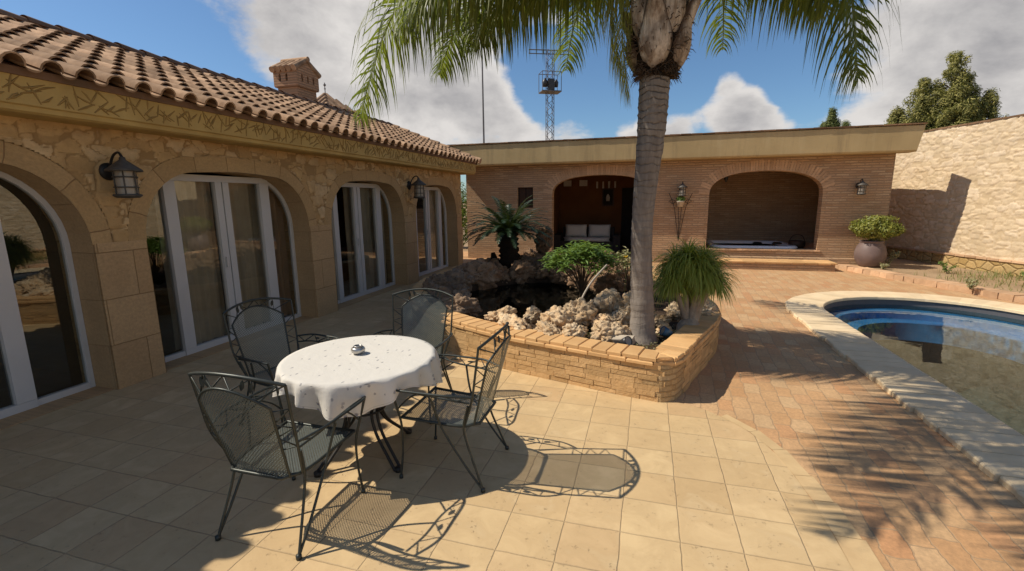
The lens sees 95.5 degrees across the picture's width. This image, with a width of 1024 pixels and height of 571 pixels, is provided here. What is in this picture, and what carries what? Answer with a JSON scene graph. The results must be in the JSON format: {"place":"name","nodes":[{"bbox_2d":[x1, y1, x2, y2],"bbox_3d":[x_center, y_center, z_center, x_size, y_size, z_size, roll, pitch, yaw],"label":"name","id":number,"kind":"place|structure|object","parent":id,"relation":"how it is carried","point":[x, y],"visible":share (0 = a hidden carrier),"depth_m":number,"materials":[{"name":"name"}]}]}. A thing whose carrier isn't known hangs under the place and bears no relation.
{"place":"outdoors","nodes":[
{"label":"outdoors","id":0,"kind":"place"},
{"bbox_2d":[0,279,852,570],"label":"tiled terrace","id":1,"kind":"structure","parent":0,"point":[136,477],"depth_m":2.94,"materials":[{"name":"tile"}]},
{"bbox_2d":[0,9,481,429],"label":"house","id":2,"kind":"structure","parent":1,"relation":"on","point":[85,313],"depth_m":5.01,"materials":[{"name":"stone"}]},
{"bbox_2d":[0,171,95,418],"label":"patio door","id":3,"kind":"structure","parent":2,"relation":"in","point":[13,347],"depth_m":4.08,"materials":[{"name":"white plastic"}]},
{"bbox_2d":[99,151,143,197],"bbox_3d":[-3.663,-1.039,4.370,0.356,0.431,0.288,2,11,16],"label":"wall lantern","id":4,"kind":"object","parent":2,"relation":"attached to","point":[121,173],"depth_m":4.32,"materials":[{"name":"black metal"}]},
{"bbox_2d":[154,181,226,349],"bbox_3d":[-3.966,-0.280,5.765,0.086,2.050,0.760,2,11,16],"label":"curtain","id":5,"kind":"object","parent":2,"relation":"hanging from","point":[194,205],"visible":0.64,"depth_m":5.84,"materials":[{"name":"beige fabric"}]},
{"bbox_2d":[159,174,300,362],"bbox_3d":[-3.710,-0.338,6.082,0.095,2.144,2.428,2,11,16],"label":"patio door","id":6,"kind":"structure","parent":2,"relation":"in","point":[219,184],"depth_m":6.00,"materials":[{"name":"white plastic"}]},
{"bbox_2d":[228,183,269,327],"bbox_3d":[-3.754,-0.415,6.482,0.087,2.050,0.680,2,11,16],"label":"curtain","id":7,"kind":"object","parent":2,"relation":"hanging from","point":[245,220],"visible":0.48,"depth_m":6.58,"materials":[{"name":"beige fabric"}]},
{"bbox_2d":[269,192,291,314],"bbox_3d":[-3.596,-0.518,7.036,0.086,2.050,0.450,2,11,16],"label":"curtain","id":8,"kind":"object","parent":2,"relation":"hanging from","point":[280,251],"visible":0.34,"depth_m":7.17,"materials":[{"name":"beige fabric"}]},
{"bbox_2d":[331,183,394,303],"bbox_3d":[-2.898,-0.859,8.859,0.095,2.144,2.388,2,11,16],"label":"patio door","id":9,"kind":"structure","parent":2,"relation":"in","point":[354,187],"depth_m":8.87,"materials":[{"name":"white plastic"}]},
{"bbox_2d":[342,187,386,293],"bbox_3d":[-2.925,-0.948,9.327,0.089,2.050,1.380,2,11,16],"label":"curtain","id":10,"kind":"object","parent":2,"relation":"hanging from","point":[368,225],"visible":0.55,"depth_m":9.28,"materials":[{"name":"beige fabric"}]},
{"bbox_2d":[407,176,425,198],"bbox_3d":[-2.018,-2.098,9.915,0.399,0.483,0.322,2,11,16],"label":"wall lantern","id":11,"kind":"object","parent":2,"relation":"attached to","point":[418,184],"depth_m":9.85,"materials":[{"name":"black metal"}]},
{"bbox_2d":[423,190,437,267],"bbox_3d":[-2.081,-1.489,12.212,0.086,2.050,0.950,2,11,16],"label":"curtain","id":12,"kind":"object","parent":2,"relation":"hanging from","point":[433,222],"visible":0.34,"depth_m":12.23,"materials":[{"name":"grey fabric"}]},
{"bbox_2d":[416,187,447,275],"bbox_3d":[-2.101,-1.370,11.584,0.095,2.144,2.318,2,11,16],"label":"patio door","id":13,"kind":"structure","parent":2,"relation":"in","point":[439,196],"depth_m":11.98,"materials":[{"name":"white plastic"}]},
{"bbox_2d":[188,371,365,560],"bbox_3d":[-1.280,0.853,2.587,0.709,1.002,0.687,2,11,16],"label":"patio chair","id":14,"kind":"object","parent":1,"relation":"on","point":[248,450],"visible":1,"depth_m":2.39,"materials":[{"name":"metal"}]},
{"bbox_2d":[222,297,339,442],"bbox_3d":[-1.893,0.629,3.838,0.687,1.002,0.709,5,12,30],"label":"patio chair","id":15,"kind":"object","parent":1,"relation":"on","point":[268,369],"visible":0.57,"depth_m":3.92,"materials":[{"name":"metal"}]},
{"bbox_2d":[311,360,431,477],"bbox_3d":[-1.058,0.856,3.317,1.040,0.731,1.040,2,11,16],"label":"dining table","id":16,"kind":"object","parent":1,"relation":"on","point":[348,423],"visible":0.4,"depth_m":3.21,"materials":[{"name":"metal"}]},
{"bbox_2d":[272,335,442,420],"bbox_3d":[-1.049,0.600,3.266,1.134,0.216,1.118,2,11,16],"label":"tablecloth","id":17,"kind":"object","parent":16,"relation":"on","point":[337,374],"visible":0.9,"depth_m":2.98,"materials":[{"name":"fabric"}]},
{"bbox_2d":[351,344,364,354],"bbox_3d":[-1.089,0.452,3.293,0.100,0.060,0.100,-2,11,-7],"label":"ashtray","id":18,"kind":"object","parent":17,"relation":"on","point":[357,349],"visible":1,"depth_m":3.26,"materials":[{"name":"metal"}]},
{"bbox_2d":[372,288,454,423],"bbox_3d":[-0.861,0.571,4.091,0.709,1.002,0.687,1,11,11],"label":"patio chair","id":19,"kind":"object","parent":1,"relation":"on","point":[411,304],"visible":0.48,"depth_m":4.30,"materials":[{"name":"metal"}]},
{"bbox_2d":[394,322,510,492],"bbox_3d":[-0.344,0.741,3.135,0.687,1.002,0.709,2,11,16],"label":"patio chair","id":20,"kind":"object","parent":1,"relation":"on","point":[479,401],"visible":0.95,"depth_m":2.98,"materials":[{"name":"metal"}]},
{"bbox_2d":[722,414,884,570],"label":"border tiles","id":21,"kind":"object","parent":1,"relation":"on","point":[859,554],"visible":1,"depth_m":2.67,"materials":[{"name":"beige tile"}]},
{"bbox_2d":[461,203,467,250],"bbox_3d":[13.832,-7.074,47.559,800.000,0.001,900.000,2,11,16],"label":"ground","id":22,"kind":"structure","parent":0,"point":[465,248],"depth_m":19.81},
{"bbox_2d":[461,182,467,247],"bbox_3d":[-2.315,-2.729,17.747,2.603,2.637,1.033,2,11,16],"label":"hedge","id":23,"kind":"object","parent":22,"relation":"on","point":[464,210],"visible":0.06,"depth_m":17.43,"materials":[{"name":"green plant"}]},
{"bbox_2d":[481,47,484,142],"bbox_3d":[-1.228,-6.149,20.379,0.100,8.340,0.100,2,11,16],"label":"thin pole","id":24,"kind":"object","parent":22,"relation":"on","point":[483,101],"visible":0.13,"depth_m":20.03,"materials":[{"name":"grey metal"}]},
{"bbox_2d":[530,49,570,139],"bbox_3d":[2.386,-9.095,29.356,2.702,10.824,0.844,-3,11,-12],"label":"lattice mast","id":25,"kind":"object","parent":22,"relation":"on","point":[551,84],"visible":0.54,"depth_m":28.53,"materials":[{"name":"black metal"}]},
{"bbox_2d":[819,107,840,126],"bbox_3d":[17.386,-6.449,25.762,1.628,6.581,1.127,2,11,16],"label":"tree","id":26,"kind":"object","parent":22,"relation":"on","point":[832,120],"visible":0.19,"depth_m":25.18,"materials":[{"name":"green plant"}]},
{"bbox_2d":[840,120,850,125],"bbox_3d":[17.872,-6.011,25.366,0.987,5.843,0.929,2,11,16],"label":"tree","id":27,"kind":"object","parent":22,"relation":"on","point":[846,123],"visible":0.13,"depth_m":24.87,"materials":[{"name":"green plant"}]},
{"bbox_2d":[886,49,1008,129],"bbox_3d":[16.053,-5.165,17.714,4.243,7.050,3.061,9,14,42],"label":"tree","id":28,"kind":"object","parent":22,"relation":"on","point":[959,101],"visible":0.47,"depth_m":16.98,"materials":[{"name":"green plant"}]},
{"bbox_2d":[884,114,1023,276],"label":"garden wall","id":29,"kind":"structure","parent":22,"relation":"on","point":[957,195],"depth_m":10.93,"materials":[{"name":"stone"}]},
{"bbox_2d":[0,0,1023,307],"label":"sky","id":30,"kind":"structure","parent":0,"point":[749,88],"materials":[{"name":"blue"}]},
{"bbox_2d":[409,251,1023,570],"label":"terracotta paving","id":31,"kind":"structure","parent":0,"point":[904,488],"depth_m":3.60,"materials":[{"name":"tile"}]},
{"bbox_2d":[409,258,721,401],"bbox_3d":[0.652,0.174,7.794,4.880,0.422,6.844,2,11,16],"label":"raised planter","id":32,"kind":"object","parent":31,"relation":"on","point":[671,367],"visible":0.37,"depth_m":4.63,"materials":[{"name":"brick"}]},
{"bbox_2d":[421,273,456,291],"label":"rock","id":33,"kind":"object","parent":32,"relation":"on","point":[432,280],"visible":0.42,"depth_m":7.31,"materials":[{"name":"stone"}]},
{"bbox_2d":[426,284,452,296],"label":"rock","id":34,"kind":"object","parent":32,"relation":"on","point":[444,288],"visible":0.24,"depth_m":6.72,"materials":[{"name":"stone"}]},
{"bbox_2d":[426,290,453,302],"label":"rock","id":35,"kind":"object","parent":32,"relation":"on","point":[443,295],"visible":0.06,"depth_m":6.54,"materials":[{"name":"stone"}]},
{"bbox_2d":[432,297,454,309],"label":"rock","id":36,"kind":"object","parent":32,"relation":"on","point":[448,303],"visible":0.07,"depth_m":6.11,"materials":[{"name":"beige stone"}]},
{"bbox_2d":[442,268,476,291],"bbox_3d":[-0.965,-0.023,7.797,0.772,0.517,0.560,-9,9,29],"label":"rock","id":37,"kind":"object","parent":32,"relation":"on","point":[460,276],"visible":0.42,"depth_m":7.59,"materials":[{"name":"stone"}]},
{"bbox_2d":[448,283,470,292],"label":"rock","id":38,"kind":"object","parent":32,"relation":"on","point":[452,286],"visible":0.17,"depth_m":7.23,"materials":[{"name":"stone"}]},
{"bbox_2d":[452,288,471,297],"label":"rock","id":39,"kind":"object","parent":32,"relation":"on","point":[464,292],"visible":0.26,"depth_m":6.83,"materials":[{"name":"stone"}]},
{"bbox_2d":[449,293,482,316],"bbox_3d":[-0.633,0.285,6.199,0.481,0.392,0.498,-4,11,-18],"label":"rock","id":40,"kind":"object","parent":32,"relation":"on","point":[466,305],"visible":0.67,"depth_m":6.05,"materials":[{"name":"beige stone"}]},
{"bbox_2d":[455,258,501,289],"bbox_3d":[-0.665,-0.179,8.638,0.980,0.674,0.632,1,0,-2],"label":"rock","id":41,"kind":"object","parent":32,"relation":"on","point":[487,275],"visible":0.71,"depth_m":8.46,"materials":[{"name":"brown stone"}]},
{"bbox_2d":[487,257,498,264],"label":"rock","id":42,"kind":"object","parent":32,"relation":"on","point":[494,260],"visible":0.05,"depth_m":9.32,"materials":[{"name":"brown stone"}]},
{"bbox_2d":[484,305,517,322],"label":"rock","id":43,"kind":"object","parent":32,"relation":"on","point":[491,316],"visible":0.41,"depth_m":5.48,"materials":[{"name":"beige stone"}]},
{"bbox_2d":[496,263,510,282],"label":"rock","id":44,"kind":"object","parent":32,"relation":"on","point":[505,272],"visible":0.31,"depth_m":8.90,"materials":[{"name":"brown stone"}]},
{"bbox_2d":[461,196,552,268],"bbox_3d":[-0.101,-1.039,9.312,1.882,1.513,1.853,2,11,16],"label":"cycad","id":45,"kind":"object","parent":32,"relation":"on","point":[509,228],"visible":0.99,"depth_m":9.12,"materials":[{"name":"green plant"}]},
{"bbox_2d":[497,312,531,329],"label":"rock","id":46,"kind":"object","parent":32,"relation":"on","point":[515,322],"visible":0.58,"depth_m":5.19,"materials":[{"name":"beige stone"}]},
{"bbox_2d":[509,259,536,283],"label":"rock","id":47,"kind":"object","parent":32,"relation":"on","point":[521,272],"visible":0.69,"depth_m":8.96,"materials":[{"name":"brown stone"}]},
{"bbox_2d":[520,248,537,256],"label":"rock","id":48,"kind":"object","parent":32,"relation":"on","point":[530,252],"visible":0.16,"depth_m":10.20,"materials":[{"name":"beige stone"}]},
{"bbox_2d":[518,255,540,263],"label":"rock","id":49,"kind":"object","parent":32,"relation":"on","point":[531,259],"visible":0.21,"depth_m":9.44,"materials":[{"name":"brown stone"}]},
{"bbox_2d":[523,306,541,323],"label":"rock","id":50,"kind":"object","parent":32,"relation":"on","point":[531,315],"visible":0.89,"depth_m":5.66,"materials":[{"name":"beige stone"}]},
{"bbox_2d":[471,283,595,319],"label":"pond water","id":51,"kind":"structure","parent":32,"relation":"in","point":[542,297],"depth_m":7.80,"materials":[{"name":"black liquid"}]},
{"bbox_2d":[532,256,552,278],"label":"rock","id":52,"kind":"object","parent":32,"relation":"on","point":[539,273],"visible":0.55,"depth_m":8.95,"materials":[{"name":"brown stone"}]},
{"bbox_2d":[534,251,552,257],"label":"rock","id":53,"kind":"object","parent":32,"relation":"on","point":[540,255],"visible":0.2,"depth_m":9.78,"materials":[{"name":"brown stone"}]},
{"bbox_2d":[534,225,553,253],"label":"rock","id":54,"kind":"object","parent":53,"relation":"on","point":[542,246],"visible":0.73,"depth_m":9.62,"materials":[{"name":"brown stone"}]},
{"bbox_2d":[533,320,561,335],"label":"rock","id":55,"kind":"object","parent":32,"relation":"on","point":[547,328],"visible":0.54,"depth_m":4.95,"materials":[{"name":"beige stone"}]},
{"bbox_2d":[540,305,575,330],"bbox_3d":[0.513,0.409,5.249,0.447,0.376,0.420,9,14,43],"label":"rock","id":56,"kind":"object","parent":32,"relation":"on","point":[559,317],"visible":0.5,"depth_m":5.09,"materials":[{"name":"beige stone"}]},
{"bbox_2d":[547,262,579,284],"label":"rock","id":57,"kind":"object","parent":32,"relation":"on","point":[559,277],"visible":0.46,"depth_m":8.81,"materials":[{"name":"brown stone"}]},
{"bbox_2d":[562,322,587,337],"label":"rock","id":58,"kind":"object","parent":32,"relation":"on","point":[574,329],"visible":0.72,"depth_m":4.85,"materials":[{"name":"beige stone"}]},
{"bbox_2d":[565,265,586,287],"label":"rock","id":59,"kind":"object","parent":32,"relation":"on","point":[570,283],"visible":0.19,"depth_m":8.55,"materials":[{"name":"beige stone"}]},
{"bbox_2d":[563,297,597,328],"bbox_3d":[0.786,0.371,5.411,0.447,0.458,0.488,0,-7,-10],"label":"rock","id":60,"kind":"object","parent":32,"relation":"on","point":[583,311],"visible":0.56,"depth_m":5.27,"materials":[{"name":"beige stone"}]},
{"bbox_2d":[541,239,620,294],"bbox_3d":[1.061,-0.286,7.082,1.253,0.860,1.438,2,11,16],"label":"shrub","id":61,"kind":"object","parent":32,"relation":"on","point":[583,253],"visible":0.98,"depth_m":6.83,"materials":[{"name":"green plant"}]},
{"bbox_2d":[581,264,607,297],"bbox_3d":[1.042,0.005,6.097,0.083,0.502,0.704,8,14,39],"label":"water pipe","id":62,"kind":"object","parent":32,"relation":"on","point":[598,273],"visible":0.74,"depth_m":6.13,"materials":[{"name":"grey plastic"}]},
{"bbox_2d":[584,261,612,284],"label":"rock","id":63,"kind":"object","parent":32,"relation":"on","point":[597,270],"visible":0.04,"depth_m":8.09,"materials":[{"name":"brown stone"}]},
{"bbox_2d":[589,313,615,326],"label":"rock","id":64,"kind":"object","parent":32,"relation":"on","point":[601,316],"visible":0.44,"depth_m":5.22,"materials":[{"name":"beige stone"}]},
{"bbox_2d":[587,263,627,294],"bbox_3d":[1.639,-0.012,7.792,0.724,0.582,0.673,-18,6,-7],"label":"rock","id":65,"kind":"object","parent":32,"relation":"on","point":[600,283],"visible":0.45,"depth_m":7.54,"materials":[{"name":"brown stone"}]},
{"bbox_2d":[590,288,624,316],"bbox_3d":[1.184,0.280,5.766,0.515,0.500,0.638,-2,11,-8],"label":"rock","id":66,"kind":"object","parent":32,"relation":"on","point":[608,301],"visible":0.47,"depth_m":5.58,"materials":[{"name":"beige stone"}]},
{"bbox_2d":[589,320,631,342],"bbox_3d":[1.046,0.493,4.922,0.436,0.278,0.415,2,11,14],"label":"rock","id":67,"kind":"object","parent":32,"relation":"on","point":[605,330],"visible":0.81,"depth_m":4.83,"materials":[{"name":"beige stone"}]},
{"bbox_2d":[611,303,630,326],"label":"rock","id":68,"kind":"object","parent":32,"relation":"on","point":[622,314],"visible":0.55,"depth_m":5.34,"materials":[{"name":"beige stone"}]},
{"bbox_2d":[343,0,901,344],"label":"palm tree","id":69,"kind":"object","parent":32,"relation":"on","point":[656,49],"visible":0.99,"depth_m":4.73,"materials":[{"name":"green plant"}]},
{"bbox_2d":[612,335,634,344],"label":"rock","id":70,"kind":"object","parent":32,"relation":"on","point":[615,339],"visible":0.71,"depth_m":4.72,"materials":[{"name":"grey stone"}]},
{"bbox_2d":[619,336,632,345],"bbox_3d":[1.122,0.602,4.611,0.098,0.222,0.132,-7,12,-31],"label":"garden spotlight","id":71,"kind":"object","parent":32,"relation":"on","point":[627,340],"visible":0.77,"depth_m":4.57,"materials":[{"name":"black plastic"}]},
{"bbox_2d":[600,246,658,291],"bbox_3d":[1.793,-0.216,6.910,0.783,0.766,0.788,-9,13,-38],"label":"shrub","id":72,"kind":"object","parent":32,"relation":"on","point":[628,279],"visible":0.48,"depth_m":6.93,"materials":[{"name":"green plant"}]},
{"bbox_2d":[586,325,675,348],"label":"leaf litter","id":73,"kind":"object","parent":32,"relation":"on","point":[641,343],"visible":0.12,"depth_m":4.96,"materials":[{"name":"brown plant"}]},
{"bbox_2d":[622,290,655,312],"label":"rock","id":74,"kind":"object","parent":32,"relation":"on","point":[626,297],"visible":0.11,"depth_m":5.60,"materials":[{"name":"beige stone"}]},
{"bbox_2d":[654,314,671,327],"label":"rock","id":75,"kind":"object","parent":32,"relation":"on","point":[660,319],"visible":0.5,"depth_m":5.36,"materials":[{"name":"beige stone"}]},
{"bbox_2d":[656,323,672,333],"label":"rock","id":76,"kind":"object","parent":32,"relation":"on","point":[661,325],"visible":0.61,"depth_m":5.12,"materials":[{"name":"beige stone"}]},
{"bbox_2d":[659,326,672,339],"bbox_3d":[1.621,0.533,4.897,0.132,0.222,0.098,-2,11,-7],"label":"garden spotlight","id":77,"kind":"object","parent":32,"relation":"on","point":[666,332],"visible":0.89,"depth_m":4.86,"materials":[{"name":"blue plastic"}]},
{"bbox_2d":[663,301,681,320],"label":"rock","id":78,"kind":"object","parent":32,"relation":"on","point":[672,310],"visible":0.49,"depth_m":5.79,"materials":[{"name":"beige stone"}]},
{"bbox_2d":[652,237,740,330],"bbox_3d":[2.015,0.004,5.228,1.044,1.090,0.901,2,11,16],"label":"ponytail palm","id":79,"kind":"object","parent":32,"relation":"on","point":[694,277],"visible":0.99,"depth_m":5.01,"materials":[{"name":"green plant"}]},
{"bbox_2d":[700,307,712,315],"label":"rock","id":80,"kind":"object","parent":32,"relation":"on","point":[706,312],"visible":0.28,"depth_m":5.59,"materials":[{"name":"beige stone"}]},
{"bbox_2d":[704,297,717,312],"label":"rock","id":81,"kind":"object","parent":32,"relation":"on","point":[708,304],"visible":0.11,"depth_m":5.78,"materials":[{"name":"beige stone"}]},
{"bbox_2d":[449,123,927,264],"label":"brick pavilion","id":82,"kind":"structure","parent":31,"relation":"on","point":[784,185],"depth_m":12.91,"materials":[{"name":"brown brick"}]},
{"bbox_2d":[518,187,532,207],"bbox_3d":[0.425,-2.653,14.048,0.500,0.620,0.045,2,11,16],"label":"window","id":83,"kind":"structure","parent":82,"relation":"in","point":[523,193],"depth_m":14.04,"materials":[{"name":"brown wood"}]},
{"bbox_2d":[554,226,621,252],"bbox_3d":[2.506,-1.541,15.450,2.170,0.780,0.820,2,11,16],"label":"sofa","id":84,"kind":"object","parent":82,"relation":"on","point":[615,242],"visible":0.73,"depth_m":15.27,"materials":[{"name":"wicker"}]},
{"bbox_2d":[564,237,609,241],"bbox_3d":[2.451,-1.516,15.259,1.520,0.140,0.550,2,11,16],"label":"cushion","id":85,"kind":"object","parent":84,"relation":"on","point":[598,239],"visible":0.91,"depth_m":15.03,"materials":[{"name":"white fabric"}]},
{"bbox_2d":[565,224,586,236],"bbox_3d":[2.139,-1.829,15.546,0.720,0.420,0.180,2,-1,14],"label":"cushion","id":86,"kind":"object","parent":85,"relation":"on","point":[575,230],"visible":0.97,"depth_m":15.47,"materials":[{"name":"white fabric"}]},
{"bbox_2d":[588,224,610,236],"bbox_3d":[2.879,-1.799,15.335,0.720,0.420,0.180,3,0,18],"label":"cushion","id":87,"kind":"object","parent":85,"relation":"on","point":[599,230],"visible":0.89,"depth_m":15.26,"materials":[{"name":"white fabric"}]},
{"bbox_2d":[602,188,613,205],"bbox_3d":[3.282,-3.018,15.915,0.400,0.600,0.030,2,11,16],"label":"wall lantern","id":88,"kind":"object","parent":82,"relation":"attached to","point":[607,197],"visible":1,"depth_m":15.91,"materials":[{"name":"black metal"}]},
{"bbox_2d":[621,188,633,248],"bbox_3d":[4.317,-2.262,15.748,1.200,2.050,0.058,2,11,16],"label":"inner door","id":89,"kind":"structure","parent":82,"relation":"in","point":[627,193],"depth_m":15.83,"materials":[{"name":"black"}]},
{"bbox_2d":[669,193,692,239],"bbox_3d":[4.581,-1.865,12.714,0.614,1.304,0.245,2,11,16],"label":"wall planter","id":90,"kind":"object","parent":82,"relation":"attached to","point":[680,201],"visible":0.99,"depth_m":12.72,"materials":[{"name":"black metal"}]},
{"bbox_2d":[677,181,687,195],"bbox_3d":[4.593,-2.606,12.540,0.264,0.396,0.328,2,11,16],"label":"wall lantern","id":91,"kind":"object","parent":82,"relation":"attached to","point":[682,187],"depth_m":12.46,"materials":[{"name":"black metal"}]},
{"bbox_2d":[706,240,797,248],"bbox_3d":[6.898,-1.188,13.639,2.240,0.245,1.940,2,11,16],"label":"hot tub","id":92,"kind":"object","parent":82,"relation":"in","point":[783,245],"visible":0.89,"depth_m":13.38,"materials":[{"name":"plastic"}]},
{"bbox_2d":[788,234,805,247],"bbox_3d":[7.910,-1.236,12.911,0.420,0.380,0.420,2,11,16],"label":"basket","id":93,"kind":"object","parent":82,"relation":"on","point":[800,243],"visible":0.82,"depth_m":12.78,"materials":[{"name":"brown wood"}]},
{"bbox_2d":[855,179,868,194],"bbox_3d":[8.572,-2.422,11.411,0.264,0.396,0.328,2,11,16],"label":"wall lantern","id":94,"kind":"object","parent":82,"relation":"attached to","point":[861,186],"depth_m":11.34,"materials":[{"name":"black metal"}]},
{"bbox_2d":[717,258,837,270],"bbox_3d":[6.416,-0.553,11.962,3.184,0.202,0.646,2,11,16],"label":"brick step","id":95,"kind":"object","parent":31,"relation":"on","point":[786,264],"visible":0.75,"depth_m":11.65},
{"bbox_2d":[785,291,1023,503],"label":"pool coping","id":96,"kind":"object","parent":31,"relation":"on","point":[989,445],"visible":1,"depth_m":4.32,"materials":[{"name":"stone"}]},
{"bbox_2d":[835,264,1023,303],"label":"brick kerb","id":97,"kind":"structure","parent":31,"relation":"on","point":[1017,297],"depth_m":9.20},
{"bbox_2d":[964,276,979,288],"bbox_3d":[8.358,-0.041,8.449,0.231,0.239,0.243,8,14,39],"label":"weed","id":98,"kind":"object","parent":97,"relation":"on","point":[970,284],"visible":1,"depth_m":8.46,"materials":[{"name":"green plant"}]},
{"bbox_2d":[858,257,1023,292],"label":"planting bed","id":99,"kind":"object","parent":31,"relation":"on","point":[915,268],"visible":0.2,"depth_m":10.28,"materials":[{"name":"beige soil"}]},
{"bbox_2d":[854,240,886,267],"bbox_3d":[8.703,-0.776,11.304,0.650,0.640,0.650,2,11,16],"label":"clay pot","id":100,"kind":"object","parent":99,"relation":"on","point":[870,254],"visible":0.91,"depth_m":11.09,"materials":[{"name":"ceramic"}]},
{"bbox_2d":[848,215,905,240],"bbox_3d":[8.746,-1.346,11.161,1.094,0.714,1.092,2,11,16],"label":"potted bush","id":101,"kind":"object","parent":100,"relation":"on","point":[876,227],"visible":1,"depth_m":10.95,"materials":[{"name":"green plant"}]},
{"bbox_2d":[880,262,889,268],"bbox_3d":[8.692,-0.447,10.863,0.194,0.170,0.232,7,13,36],"label":"weed","id":102,"kind":"object","parent":99,"relation":"on","point":[883,265],"visible":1,"depth_m":10.83,"materials":[{"name":"green plant"}]},
{"bbox_2d":[885,250,900,263],"bbox_3d":[9.158,-0.678,11.243,0.279,0.464,0.475,0,10,5],"label":"weed","id":103,"kind":"object","parent":99,"relation":"on","point":[895,255],"visible":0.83,"depth_m":11.16,"materials":[{"name":"green plant"}]},
{"bbox_2d":[938,261,958,273],"bbox_3d":[9.556,-0.400,10.200,0.343,0.284,0.220,9,14,42],"label":"weed","id":104,"kind":"object","parent":99,"relation":"on","point":[943,264],"visible":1,"depth_m":10.20,"materials":[{"name":"green plant"}]},
{"bbox_2d":[924,267,1023,292],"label":"grass","id":105,"kind":"structure","parent":99,"relation":"on","point":[995,274],"depth_m":9.59,"materials":[{"name":"green plant"}]},
{"bbox_2d":[873,340,1023,434],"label":"pool basin","id":106,"kind":"object","parent":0,"point":[992,384],"visible":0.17,"depth_m":7.69,"materials":[{"name":"tile"}]},
{"bbox_2d":[824,299,1023,324],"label":"pool wall","id":107,"kind":"structure","parent":106,"relation":"attached to","point":[1010,317],"depth_m":8.00,"materials":[{"name":"blue tile"}]},
{"bbox_2d":[829,308,1023,363],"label":"pool steps","id":108,"kind":"structure","parent":106,"relation":"in","point":[1003,339],"depth_m":7.66,"materials":[{"name":"blue tile"}]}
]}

